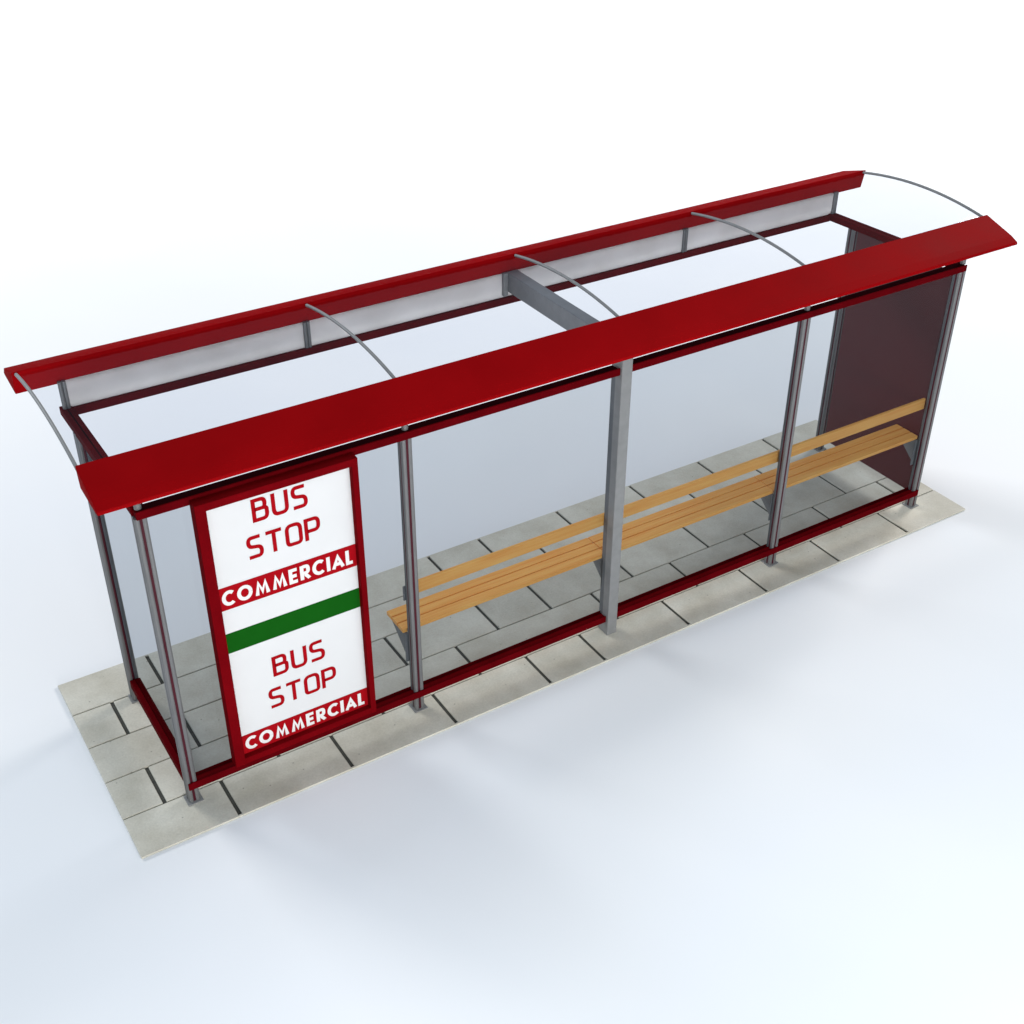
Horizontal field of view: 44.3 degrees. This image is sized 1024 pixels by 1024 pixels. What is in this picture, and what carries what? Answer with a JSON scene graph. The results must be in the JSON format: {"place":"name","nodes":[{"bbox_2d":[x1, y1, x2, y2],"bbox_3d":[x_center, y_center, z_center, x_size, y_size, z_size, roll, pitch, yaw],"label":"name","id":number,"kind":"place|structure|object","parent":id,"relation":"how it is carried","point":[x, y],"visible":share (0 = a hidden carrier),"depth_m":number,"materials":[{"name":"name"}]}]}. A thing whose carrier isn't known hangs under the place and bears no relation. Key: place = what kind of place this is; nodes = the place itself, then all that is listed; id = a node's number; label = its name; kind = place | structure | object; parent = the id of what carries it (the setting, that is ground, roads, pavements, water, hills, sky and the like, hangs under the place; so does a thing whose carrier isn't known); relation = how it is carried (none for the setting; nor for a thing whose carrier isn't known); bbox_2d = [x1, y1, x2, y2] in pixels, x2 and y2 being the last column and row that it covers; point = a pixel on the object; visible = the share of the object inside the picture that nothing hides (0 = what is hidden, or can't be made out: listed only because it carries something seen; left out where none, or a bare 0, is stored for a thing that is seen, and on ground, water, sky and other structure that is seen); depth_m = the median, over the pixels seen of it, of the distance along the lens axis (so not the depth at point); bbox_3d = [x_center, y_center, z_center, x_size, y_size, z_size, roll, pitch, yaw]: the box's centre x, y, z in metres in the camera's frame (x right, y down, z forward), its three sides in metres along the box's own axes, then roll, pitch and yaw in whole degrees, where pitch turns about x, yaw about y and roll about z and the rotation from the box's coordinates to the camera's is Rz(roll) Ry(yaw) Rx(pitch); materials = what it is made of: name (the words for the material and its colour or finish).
{"place":"outdoors","nodes":[
{"label":"outdoors","id":0,"kind":"place"},
{"bbox_2d":[58,420,964,858],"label":"pavement","id":1,"kind":"structure","parent":0,"point":[138,770],"depth_m":9.92,"materials":[{"name":"concrete"}]},
{"bbox_2d":[4,170,1016,805],"bbox_3d":[0.373,-0.562,9.790,7.456,2.711,2.028,-19,38,-26],"label":"bus shelter","id":2,"kind":"object","parent":1,"relation":"on","point":[894,304],"visible":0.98,"depth_m":9.02,"materials":[{"name":"metal"}]},
{"bbox_2d":[189,452,376,767],"bbox_3d":[-1.411,0.688,8.071,1.044,2.136,0.086,-19,38,-26],"label":"advertising panel","id":3,"kind":"object","parent":2,"relation":"attached to","point":[281,557],"visible":1,"depth_m":7.99,"materials":[{"name":"white paint"}]},
{"bbox_2d":[387,398,925,661],"bbox_3d":[1.353,-0.016,10.056,5.158,0.665,0.264,-19,38,-26],"label":"bench","id":4,"kind":"object","parent":2,"relation":"attached to","point":[481,589],"visible":0.94,"depth_m":9.83,"materials":[{"name":"brown wood"}]},
{"bbox_2d":[0,0,1023,1023],"bbox_3d":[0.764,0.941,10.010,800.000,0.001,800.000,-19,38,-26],"label":"ground","id":5,"kind":"structure","parent":0,"point":[801,801],"depth_m":11.21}
]}

